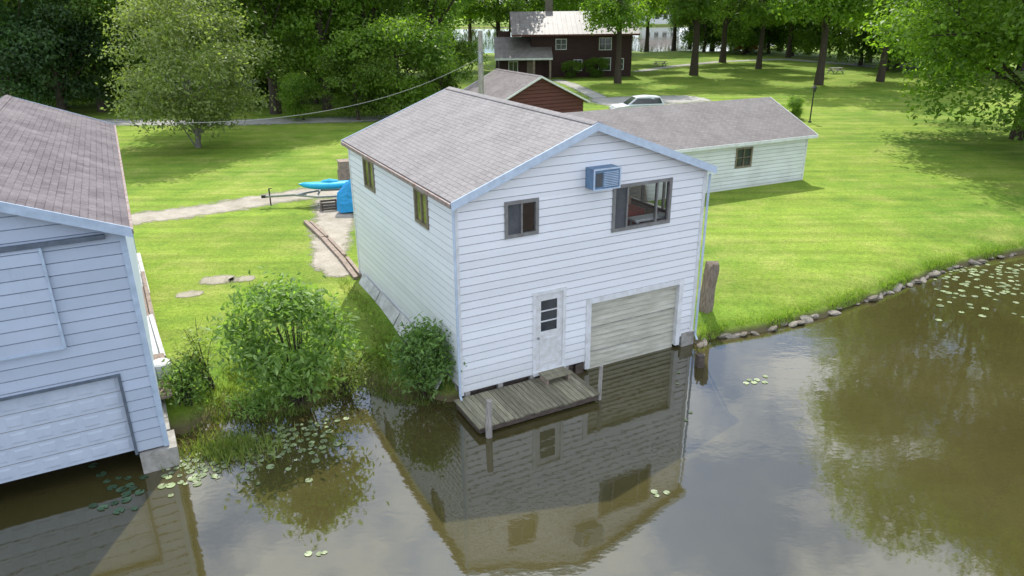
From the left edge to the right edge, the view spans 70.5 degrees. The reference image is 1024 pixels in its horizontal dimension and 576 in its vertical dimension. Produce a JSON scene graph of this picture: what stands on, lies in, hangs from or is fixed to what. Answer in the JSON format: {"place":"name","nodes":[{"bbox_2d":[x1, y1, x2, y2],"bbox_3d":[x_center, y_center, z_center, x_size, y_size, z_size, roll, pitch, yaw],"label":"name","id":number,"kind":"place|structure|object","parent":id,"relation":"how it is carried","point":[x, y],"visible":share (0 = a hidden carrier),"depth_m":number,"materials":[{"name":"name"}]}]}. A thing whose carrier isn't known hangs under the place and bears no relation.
{"place":"outdoors","nodes":[
{"label":"outdoors","id":0,"kind":"place"},
{"bbox_2d":[161,420,303,472],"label":"water grass","id":1,"kind":"structure","parent":0,"point":[226,446],"depth_m":17.39,"materials":[{"name":"plant"}]},
{"bbox_2d":[307,197,353,276],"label":"gravel path","id":2,"kind":"structure","parent":0,"point":[335,225],"depth_m":30.93,"materials":[{"name":"gravel"}]},
{"bbox_2d":[261,188,339,205],"bbox_3d":[-9.436,-4.596,35.894,5.750,0.912,1.900,-3,22,-7],"label":"boat trailer","id":3,"kind":"object","parent":2,"relation":"on","point":[302,194],"visible":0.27,"depth_m":35.57,"materials":[{"name":"metal"}]},
{"bbox_2d":[299,179,348,189],"bbox_3d":[-9.034,-5.170,35.964,3.000,0.502,0.740,-4,22,-9],"label":"kayak","id":4,"kind":"object","parent":3,"relation":"on","point":[329,184],"visible":0.81,"depth_m":35.70,"materials":[{"name":"teal plastic"}]},
{"bbox_2d":[303,220,328,238],"bbox_3d":[-8.643,-2.582,31.919,0.374,0.160,2.829,-12,24,-27],"label":"edging timber","id":5,"kind":"object","parent":2,"relation":"on","point":[316,229],"visible":0.89,"depth_m":31.77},
{"bbox_2d":[320,199,336,210],"bbox_3d":[-8.865,-4.023,35.115,0.800,0.420,0.600,-8,23,-19],"label":"crate","id":6,"kind":"object","parent":2,"relation":"on","point":[327,204],"visible":0.84,"depth_m":34.90,"materials":[{"name":"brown wood"}]},
{"bbox_2d":[337,179,352,212],"bbox_3d":[-6.489,-5.057,35.314,4.400,1.999,2.104,-16,27,-35],"label":"tarp covered boat","id":7,"kind":"object","parent":2,"relation":"on","point":[344,200],"visible":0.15,"depth_m":34.19,"materials":[{"name":"plastic"}]},
{"bbox_2d":[0,26,1023,575],"bbox_3d":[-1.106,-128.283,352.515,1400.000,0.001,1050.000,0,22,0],"label":"water","id":8,"kind":"structure","parent":0,"point":[884,436],"depth_m":16.32,"materials":[{"name":"liquid"}]},
{"bbox_2d":[454,365,602,438],"bbox_3d":[0.513,3.037,19.241,3.712,1.822,1.745,-11,24,-25],"label":"dock","id":9,"kind":"object","parent":8,"relation":"in","point":[488,412],"visible":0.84,"depth_m":19.07,"materials":[{"name":"grey wood"}]},
{"bbox_2d":[539,366,571,384],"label":"step","id":10,"kind":"structure","parent":9,"relation":"on","point":[546,376],"depth_m":20.00,"materials":[{"name":"wood"}]},
{"bbox_2d":[695,353,704,367],"bbox_3d":[5.527,2.496,21.379,0.296,1.180,0.288,0,22,0],"label":"wooden piling","id":11,"kind":"object","parent":8,"relation":"in","point":[700,360],"visible":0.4,"depth_m":21.15,"materials":[{"name":"brown wood"}]},
{"bbox_2d":[40,8,1023,433],"bbox_3d":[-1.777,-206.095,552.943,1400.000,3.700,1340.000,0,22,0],"label":"ground","id":12,"kind":"structure","parent":0,"point":[866,128],"depth_m":36.53,"materials":[{"name":"plant"}]},
{"bbox_2d":[0,0,80,105],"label":"tree","id":13,"kind":"object","parent":12,"relation":"on","point":[7,87],"visible":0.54,"depth_m":61.12,"materials":[{"name":"green plant"}]},
{"bbox_2d":[26,75,85,108],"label":"bush","id":14,"kind":"object","parent":12,"relation":"on","point":[54,101],"visible":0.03,"depth_m":70.39,"materials":[{"name":"green plant"}]},
{"bbox_2d":[0,0,131,110],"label":"tree","id":15,"kind":"object","parent":12,"relation":"on","point":[75,37],"visible":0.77,"depth_m":62.38,"materials":[{"name":"green plant"}]},
{"bbox_2d":[4,0,162,112],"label":"tree","id":16,"kind":"object","parent":12,"relation":"on","point":[81,4],"visible":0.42,"depth_m":64.69,"materials":[{"name":"green plant"}]},
{"bbox_2d":[0,95,180,483],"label":"boathouse","id":17,"kind":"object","parent":12,"relation":"on","point":[78,382],"visible":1,"depth_m":15.40,"materials":[{"name":"white"}]},
{"bbox_2d":[0,248,62,358],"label":"loft door","id":18,"kind":"structure","parent":17,"relation":"in","point":[28,322],"depth_m":14.42,"materials":[{"name":"white"}]},
{"bbox_2d":[0,377,133,483],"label":"garage door","id":19,"kind":"structure","parent":17,"relation":"in","point":[40,433],"depth_m":15.64,"materials":[{"name":"metal"}]},
{"bbox_2d":[68,29,142,106],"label":"bush","id":20,"kind":"object","parent":12,"relation":"on","point":[112,97],"visible":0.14,"depth_m":69.43,"materials":[{"name":"green plant"}]},
{"bbox_2d":[108,48,169,104],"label":"bush","id":21,"kind":"object","parent":12,"relation":"on","point":[129,64],"visible":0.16,"depth_m":69.45,"materials":[{"name":"green plant"}]},
{"bbox_2d":[147,314,165,357],"bbox_3d":[-10.701,1.447,21.605,0.330,0.165,3.402,-13,25,-28],"label":"loose board","id":22,"kind":"object","parent":12,"relation":"on","point":[157,346],"visible":0.64,"depth_m":21.48,"materials":[{"name":"wood"}]},
{"bbox_2d":[141,271,157,328],"bbox_3d":[-12.283,0.410,24.270,0.332,0.165,6.014,-12,24,-27],"label":"loose board","id":23,"kind":"object","parent":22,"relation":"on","point":[148,302],"visible":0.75,"depth_m":24.36,"materials":[{"name":"wood"}]},
{"bbox_2d":[153,353,171,399],"bbox_3d":[-9.351,2.336,19.315,0.332,0.170,2.578,-12,24,-26],"label":"loose board","id":24,"kind":"object","parent":12,"relation":"on","point":[155,357],"visible":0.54,"depth_m":18.65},
{"bbox_2d":[154,358,172,383],"bbox_3d":[-9.306,2.254,19.296,0.542,0.760,0.550,0,22,0],"label":"plastic drum","id":25,"kind":"object","parent":12,"relation":"on","point":[158,364],"visible":0.38,"depth_m":19.07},
{"bbox_2d":[129,0,214,82],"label":"tree","id":26,"kind":"object","parent":12,"relation":"on","point":[188,34],"visible":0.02,"depth_m":77.54,"materials":[{"name":"green plant"}]},
{"bbox_2d":[143,51,204,100],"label":"bush","id":27,"kind":"object","parent":12,"relation":"on","point":[194,88],"visible":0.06,"depth_m":68.89,"materials":[{"name":"green plant"}]},
{"bbox_2d":[86,0,284,147],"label":"airy tree","id":28,"kind":"object","parent":12,"relation":"on","point":[173,19],"visible":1,"depth_m":46.98,"materials":[{"name":"green plant"}]},
{"bbox_2d":[157,348,217,408],"bbox_3d":[-8.490,2.303,18.653,1.761,1.838,2.036,-16,26,-34],"label":"leafy shrub","id":29,"kind":"object","parent":12,"relation":"on","point":[187,392],"visible":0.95,"depth_m":18.63,"materials":[{"name":"green plant"}]},
{"bbox_2d":[176,290,203,297],"bbox_3d":[-11.140,0.206,25.024,1.110,0.001,1.176,-4,22,-10],"label":"bare soil patch","id":30,"kind":"object","parent":12,"relation":"on","point":[191,293],"visible":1,"depth_m":25.06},
{"bbox_2d":[169,318,228,389],"bbox_3d":[-8.284,1.751,19.230,1.414,2.129,1.408,0,22,0],"label":"leafy shrub","id":31,"kind":"object","parent":12,"relation":"on","point":[195,357],"visible":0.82,"depth_m":19.03,"materials":[{"name":"green plant"}]},
{"bbox_2d":[157,0,261,81],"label":"tree","id":32,"kind":"object","parent":12,"relation":"on","point":[243,33],"visible":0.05,"depth_m":79.69,"materials":[{"name":"green plant"}]},
{"bbox_2d":[200,275,233,284],"bbox_3d":[-10.696,-0.305,26.312,1.573,0.001,1.680,-3,22,-7],"label":"bare soil patch","id":33,"kind":"object","parent":12,"relation":"on","point":[214,280],"visible":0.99,"depth_m":26.31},
{"bbox_2d":[194,40,266,99],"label":"bush","id":34,"kind":"object","parent":12,"relation":"on","point":[206,86],"visible":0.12,"depth_m":68.01,"materials":[{"name":"green plant"}]},
{"bbox_2d":[131,187,337,224],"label":"gravel drive","id":35,"kind":"structure","parent":12,"relation":"on","point":[243,203],"depth_m":35.71,"materials":[{"name":"gravel"}]},
{"bbox_2d":[336,158,349,180],"bbox_3d":[-9.135,-6.503,40.289,1.000,1.240,0.800,-10,24,-23],"label":"box","id":36,"kind":"object","parent":35,"relation":"on","point":[343,171],"visible":0.57,"depth_m":39.89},
{"bbox_2d":[97,115,390,125],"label":"gravel lane","id":37,"kind":"structure","parent":12,"relation":"on","point":[266,121],"depth_m":62.01,"materials":[{"name":"gravel"}]},
{"bbox_2d":[213,382,294,424],"bbox_3d":[-6.692,2.929,18.887,1.967,0.970,2.007,-16,26,-35],"label":"leafy shrub","id":38,"kind":"object","parent":12,"relation":"on","point":[259,405],"visible":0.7,"depth_m":18.68,"materials":[{"name":"green plant"}]},
{"bbox_2d":[183,0,332,113],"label":"tree","id":39,"kind":"object","parent":12,"relation":"on","point":[260,9],"visible":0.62,"depth_m":62.63,"materials":[{"name":"green plant"}]},
{"bbox_2d":[233,56,301,102],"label":"bush","id":40,"kind":"object","parent":12,"relation":"on","point":[262,86],"visible":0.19,"depth_m":71.70,"materials":[{"name":"green plant"}]},
{"bbox_2d":[194,266,372,423],"bbox_3d":[-5.874,1.373,18.670,4.334,3.915,4.293,-14,25,-31],"label":"leafy shrub","id":41,"kind":"object","parent":12,"relation":"on","point":[297,378],"visible":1,"depth_m":17.95,"materials":[{"name":"green plant"}]},
{"bbox_2d":[275,70,332,121],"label":"bush","id":42,"kind":"object","parent":12,"relation":"on","point":[292,102],"visible":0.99,"depth_m":60.91,"materials":[{"name":"green plant"}]},
{"bbox_2d":[182,333,431,437],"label":"bank weeds","id":43,"kind":"object","parent":12,"relation":"on","point":[280,415],"visible":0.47,"depth_m":19.61,"materials":[{"name":"plant"}]},
{"bbox_2d":[271,28,346,102],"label":"bush","id":44,"kind":"object","parent":12,"relation":"on","point":[316,100],"visible":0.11,"depth_m":71.19,"materials":[{"name":"green plant"}]},
{"bbox_2d":[239,0,389,109],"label":"tree","id":45,"kind":"object","parent":12,"relation":"on","point":[317,14],"visible":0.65,"depth_m":64.71,"materials":[{"name":"green plant"}]},
{"bbox_2d":[321,237,346,257],"bbox_3d":[-7.280,-1.657,29.572,0.377,0.180,2.727,-11,24,-25],"label":"edging timber","id":46,"kind":"object","parent":12,"relation":"on","point":[333,246],"visible":0.89,"depth_m":29.43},
{"bbox_2d":[338,256,361,279],"bbox_3d":[-6.083,-0.774,27.334,0.382,0.200,2.475,-10,24,-23],"label":"edging timber","id":47,"kind":"object","parent":12,"relation":"on","point":[347,262],"visible":0.93,"depth_m":27.21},
{"bbox_2d":[319,336,383,396],"bbox_3d":[-4.560,2.216,19.826,2.099,1.574,1.945,12,25,29],"label":"leafy shrub","id":48,"kind":"object","parent":12,"relation":"on","point":[351,372],"visible":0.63,"depth_m":19.63,"materials":[{"name":"green plant"}]},
{"bbox_2d":[311,46,401,119],"bbox_3d":[-13.031,-17.272,61.390,7.254,6.479,7.956,-6,22,-13],"label":"bush","id":49,"kind":"object","parent":12,"relation":"on","point":[337,78],"visible":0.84,"depth_m":60.56,"materials":[{"name":"green plant"}]},
{"bbox_2d":[296,0,428,97],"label":"tree","id":50,"kind":"object","parent":12,"relation":"on","point":[390,6],"visible":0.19,"depth_m":68.32,"materials":[{"name":"green plant"}]},
{"bbox_2d":[359,274,379,300],"bbox_3d":[-5.006,0.066,25.139,0.340,0.530,1.900,-11,24,-25],"label":"white sheet","id":51,"kind":"object","parent":12,"relation":"on","point":[369,287],"visible":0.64,"depth_m":25.07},
{"bbox_2d":[338,279,437,402],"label":"wall weeds","id":52,"kind":"object","parent":12,"relation":"on","point":[359,305],"depth_m":23.45,"materials":[{"name":"plant"}]},
{"bbox_2d":[376,292,399,324],"bbox_3d":[-4.098,0.736,23.488,0.380,0.580,1.900,-11,24,-25],"label":"white sheet","id":53,"kind":"object","parent":12,"relation":"on","point":[388,308],"visible":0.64,"depth_m":23.38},
{"bbox_2d":[324,12,467,116],"bbox_3d":[-9.770,-18.755,61.850,11.050,8.999,10.075,10,24,24],"label":"bush","id":54,"kind":"object","parent":12,"relation":"on","point":[367,38],"visible":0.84,"depth_m":60.49,"materials":[{"name":"green plant"}]},
{"bbox_2d":[394,313,414,339],"bbox_3d":[-3.189,1.407,21.837,0.420,0.630,1.900,-11,24,-25],"label":"white sheet","id":55,"kind":"object","parent":12,"relation":"on","point":[403,318],"visible":0.21,"depth_m":22.27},
{"bbox_2d":[378,311,466,402],"bbox_3d":[-2.262,1.870,19.318,2.556,2.408,2.415,5,22,13],"label":"vine shrub","id":56,"kind":"object","parent":12,"relation":"on","point":[418,343],"visible":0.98,"depth_m":19.02,"materials":[{"name":"green plant"}]},
{"bbox_2d":[367,0,512,77],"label":"tree","id":57,"kind":"object","parent":12,"relation":"on","point":[440,9],"visible":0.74,"depth_m":75.52,"materials":[{"name":"green plant"}]},
{"bbox_2d":[399,0,481,71],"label":"tree","id":58,"kind":"object","parent":12,"relation":"on","point":[467,2],"visible":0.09,"depth_m":101.53,"materials":[{"name":"green plant"}]},
{"bbox_2d":[398,30,488,95],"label":"bush","id":59,"kind":"object","parent":12,"relation":"on","point":[470,52],"visible":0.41,"depth_m":71.36,"materials":[{"name":"green plant"}]},
{"bbox_2d":[478,31,483,93],"bbox_3d":[-2.064,-13.172,48.428,0.440,7.601,0.660,0,22,0],"label":"utility pole","id":60,"kind":"object","parent":12,"relation":"on","point":[480,67],"visible":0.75,"depth_m":47.78,"materials":[{"name":"grey wood"}]},
{"bbox_2d":[111,59,476,122],"bbox_3d":[-8.715,-10.294,37.835,0.020,1.693,25.634,12,25,29],"label":"overhead wire","id":61,"kind":"object","parent":60,"relation":"attached to","point":[286,116],"visible":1,"depth_m":34.46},
{"bbox_2d":[453,0,536,67],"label":"tree","id":62,"kind":"object","parent":12,"relation":"on","point":[498,11],"visible":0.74,"depth_m":104.46,"materials":[{"name":"green plant"}]},
{"bbox_2d":[463,68,589,112],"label":"shed","id":63,"kind":"structure","parent":12,"relation":"on","point":[539,91],"depth_m":57.10,"materials":[{"name":"grey"}]},
{"bbox_2d":[341,86,717,400],"bbox_3d":[0.021,-2.073,23.516,8.229,7.800,9.820,-11,24,-25],"label":"boathouse","id":64,"kind":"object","parent":12,"relation":"on","point":[504,241],"visible":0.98,"depth_m":19.83,"materials":[{"name":"white"}]},
{"bbox_2d":[362,157,375,192],"bbox_3d":[-4.552,-3.652,23.254,0.135,1.004,1.114,-11,24,-25],"label":"window","id":65,"kind":"structure","parent":64,"relation":"in","point":[368,167],"depth_m":23.30,"materials":[{"name":"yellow glass"}]},
{"bbox_2d":[413,188,429,229],"bbox_3d":[-2.391,-2.159,19.398,0.135,0.993,1.003,-11,24,-25],"label":"window","id":66,"kind":"structure","parent":64,"relation":"in","point":[421,209],"depth_m":19.45,"materials":[{"name":"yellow glass"}]},
{"bbox_2d":[503,197,538,239],"bbox_3d":[0.227,-1.777,18.361,0.976,0.962,0.135,-11,24,-25],"label":"window","id":67,"kind":"structure","parent":64,"relation":"in","point":[513,210],"depth_m":18.30,"materials":[{"name":"grey glass"}]},
{"bbox_2d":[536,291,562,371],"bbox_3d":[1.017,1.197,19.928,0.852,2.293,0.110,-11,24,-25],"label":"door","id":68,"kind":"structure","parent":64,"relation":"in","point":[549,307],"depth_m":19.93,"materials":[{"name":"white wood"}]},
{"bbox_2d":[589,285,676,368],"bbox_3d":[3.569,1.208,21.487,3.135,2.328,0.045,-11,24,-25],"label":"garage door","id":69,"kind":"structure","parent":64,"relation":"in","point":[626,327],"depth_m":21.46,"materials":[{"name":"wood"}]},
{"bbox_2d":[611,177,672,232],"bbox_3d":[3.574,-2.312,20.028,1.997,1.306,0.135,-11,24,-25],"label":"window","id":70,"kind":"structure","parent":64,"relation":"in","point":[620,199],"depth_m":19.87,"materials":[{"name":"grey glass"}]},
{"bbox_2d":[628,212,664,224],"bbox_3d":[3.954,-1.448,21.218,1.200,1.360,0.400,-11,24,-25],"label":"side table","id":71,"kind":"object","parent":64,"relation":"on","point":[641,218],"visible":0.37,"depth_m":20.90,"materials":[{"name":"white plastic"}]},
{"bbox_2d":[629,182,665,212],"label":"wall","id":72,"kind":"structure","parent":64,"relation":"in","point":[640,194],"depth_m":23.35,"materials":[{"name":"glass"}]},
{"bbox_2d":[518,0,559,36],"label":"tree","id":73,"kind":"object","parent":12,"relation":"on","point":[539,6],"visible":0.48,"depth_m":121.38,"materials":[{"name":"green plant"}]},
{"bbox_2d":[494,0,639,78],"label":"log house","id":74,"kind":"structure","parent":12,"relation":"on","point":[549,43],"depth_m":94.80,"materials":[{"name":"brown wood"}]},
{"bbox_2d":[555,39,566,49],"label":"window","id":75,"kind":"structure","parent":74,"relation":"in","point":[561,44],"depth_m":94.59,"materials":[{"name":"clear glass"}]},
{"bbox_2d":[599,37,611,49],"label":"window","id":76,"kind":"structure","parent":74,"relation":"in","point":[604,43],"depth_m":94.73,"materials":[{"name":"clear glass"}]},
{"bbox_2d":[553,0,590,10],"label":"tree","id":77,"kind":"object","parent":12,"relation":"on","point":[572,4],"visible":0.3,"depth_m":124.09,"materials":[{"name":"green plant"}]},
{"bbox_2d":[561,60,583,77],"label":"bush","id":78,"kind":"object","parent":12,"relation":"on","point":[570,72],"visible":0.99,"depth_m":93.91,"materials":[{"name":"green plant"}]},
{"bbox_2d":[583,56,609,77],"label":"bush","id":79,"kind":"object","parent":12,"relation":"on","point":[603,64],"visible":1,"depth_m":94.24,"materials":[{"name":"green plant"}]},
{"bbox_2d":[577,0,658,83],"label":"tree","id":80,"kind":"object","parent":12,"relation":"on","point":[618,14],"visible":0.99,"depth_m":84.03,"materials":[{"name":"green plant"}]},
{"bbox_2d":[581,0,673,21],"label":"tree","id":81,"kind":"object","parent":12,"relation":"on","point":[659,7],"visible":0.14,"depth_m":113.48,"materials":[{"name":"green plant"}]},
{"bbox_2d":[609,95,663,108],"bbox_3d":[10.871,-15.786,62.754,4.680,1.695,1.820,-3,22,-7],"label":"parked car","id":82,"kind":"object","parent":12,"relation":"on","point":[642,100],"visible":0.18,"depth_m":62.03,"materials":[{"name":"white paint"}]},
{"bbox_2d":[639,10,669,23],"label":"house","id":83,"kind":"structure","parent":12,"relation":"on","point":[660,20],"depth_m":314.52,"materials":[{"name":"white plastic"}]},
{"bbox_2d":[644,0,674,51],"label":"tree","id":84,"kind":"object","parent":12,"relation":"on","point":[646,47],"visible":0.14,"depth_m":142.69,"materials":[{"name":"green plant"}]},
{"bbox_2d":[667,1,677,50],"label":"tree","id":85,"kind":"object","parent":12,"relation":"on","point":[673,46],"visible":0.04,"depth_m":147.40,"materials":[{"name":"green plant"}]},
{"bbox_2d":[666,12,693,49],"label":"tree","id":86,"kind":"object","parent":12,"relation":"on","point":[680,35],"visible":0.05,"depth_m":152.18,"materials":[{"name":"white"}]},
{"bbox_2d":[565,97,817,200],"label":"garage building","id":87,"kind":"structure","parent":12,"relation":"on","point":[745,143],"depth_m":38.18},
{"bbox_2d":[735,146,753,168],"bbox_3d":[12.117,-6.847,37.945,1.110,1.060,0.135,-10,24,-23],"label":"window","id":88,"kind":"structure","parent":87,"relation":"in","point":[743,158],"depth_m":37.95,"materials":[{"name":"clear glass"}]},
{"bbox_2d":[669,3,728,51],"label":"bush","id":89,"kind":"object","parent":12,"relation":"on","point":[704,35],"visible":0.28,"depth_m":139.94,"materials":[{"name":"green plant"}]},
{"bbox_2d":[655,0,744,75],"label":"tree","id":90,"kind":"object","parent":12,"relation":"on","point":[694,10],"visible":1,"depth_m":92.03,"materials":[{"name":"green plant"}]},
{"bbox_2d":[699,261,719,313],"bbox_3d":[6.358,-0.015,23.585,0.616,1.818,0.558,0,22,0],"label":"wooden piling","id":91,"kind":"object","parent":12,"relation":"on","point":[708,286],"visible":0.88,"depth_m":23.40,"materials":[{"name":"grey wood"}]},
{"bbox_2d":[690,0,762,62],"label":"tree","id":92,"kind":"object","parent":12,"relation":"on","point":[722,57],"visible":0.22,"depth_m":114.81,"materials":[{"name":"green plant"}]},
{"bbox_2d":[707,0,785,54],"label":"tree","id":93,"kind":"object","parent":12,"relation":"on","point":[752,38],"visible":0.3,"depth_m":130.77,"materials":[{"name":"green plant"}]},
{"bbox_2d":[735,2,788,53],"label":"tree","id":94,"kind":"object","parent":12,"relation":"on","point":[778,37],"visible":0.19,"depth_m":132.16,"materials":[{"name":"green plant"}]},
{"bbox_2d":[719,0,811,68],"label":"tree","id":95,"kind":"object","parent":12,"relation":"on","point":[756,14],"visible":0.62,"depth_m":102.43,"materials":[{"name":"green plant"}]},
{"bbox_2d":[750,0,813,57],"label":"tree","id":96,"kind":"object","parent":12,"relation":"on","point":[788,50],"visible":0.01,"depth_m":124.30,"materials":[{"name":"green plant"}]},
{"bbox_2d":[765,16,815,55],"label":"bush","id":97,"kind":"object","parent":12,"relation":"on","point":[796,40],"visible":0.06,"depth_m":125.51,"materials":[{"name":"green plant"}]},
{"bbox_2d":[781,95,804,117],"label":"bush","id":98,"kind":"object","parent":12,"relation":"on","point":[795,103],"visible":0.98,"depth_m":60.29,"materials":[{"name":"green plant"}]},
{"bbox_2d":[786,8,855,58],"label":"bush","id":99,"kind":"object","parent":12,"relation":"on","point":[812,39],"visible":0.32,"depth_m":119.37,"materials":[{"name":"green plant"}]},
{"bbox_2d":[751,0,900,84],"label":"tree","id":100,"kind":"object","parent":12,"relation":"on","point":[839,10],"visible":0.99,"depth_m":80.25,"materials":[{"name":"green plant"}]},
{"bbox_2d":[811,11,880,65],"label":"bush","id":101,"kind":"object","parent":12,"relation":"on","point":[851,46],"visible":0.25,"depth_m":106.36,"materials":[{"name":"green plant"}]},
{"bbox_2d":[699,239,1023,340],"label":"shore grass","id":102,"kind":"structure","parent":12,"relation":"on","point":[884,285],"depth_m":25.68,"materials":[{"name":"plant"}]},
{"bbox_2d":[841,0,931,81],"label":"tree","id":103,"kind":"object","parent":12,"relation":"on","point":[881,73],"visible":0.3,"depth_m":85.61,"materials":[{"name":"green plant"}]},
{"bbox_2d":[847,0,930,70],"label":"bush","id":104,"kind":"object","parent":12,"relation":"on","point":[890,64],"visible":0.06,"depth_m":98.20,"materials":[{"name":"green plant"}]},
{"bbox_2d":[849,0,1023,140],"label":"spreading tree","id":105,"kind":"object","parent":12,"relation":"on","point":[997,32],"visible":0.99,"depth_m":47.40,"materials":[{"name":"green plant"}]},
{"bbox_2d":[973,90,1023,143],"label":"tree","id":106,"kind":"object","parent":12,"relation":"on","point":[1020,117],"visible":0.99,"depth_m":42.54,"materials":[{"name":"green plant"}]},
{"bbox_2d":[554,79,605,98],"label":"entrance path","id":107,"kind":"structure","parent":0,"point":[588,92],"depth_m":82.28,"materials":[{"name":"concrete"}]},
{"bbox_2d":[627,195,644,224],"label":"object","id":108,"kind":"object","parent":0,"point":[633,210],"visible":0.1,"depth_m":21.69,"materials":[{"name":"red fabric"}]},
{"bbox_2d":[591,94,710,105],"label":"parking gravel","id":109,"kind":"structure","parent":0,"point":[668,99],"depth_m":73.08,"materials":[{"name":"gravel"}]},
{"bbox_2d":[631,59,878,71],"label":"lakeside path","id":110,"kind":"structure","parent":0,"point":[657,68],"depth_m":112.88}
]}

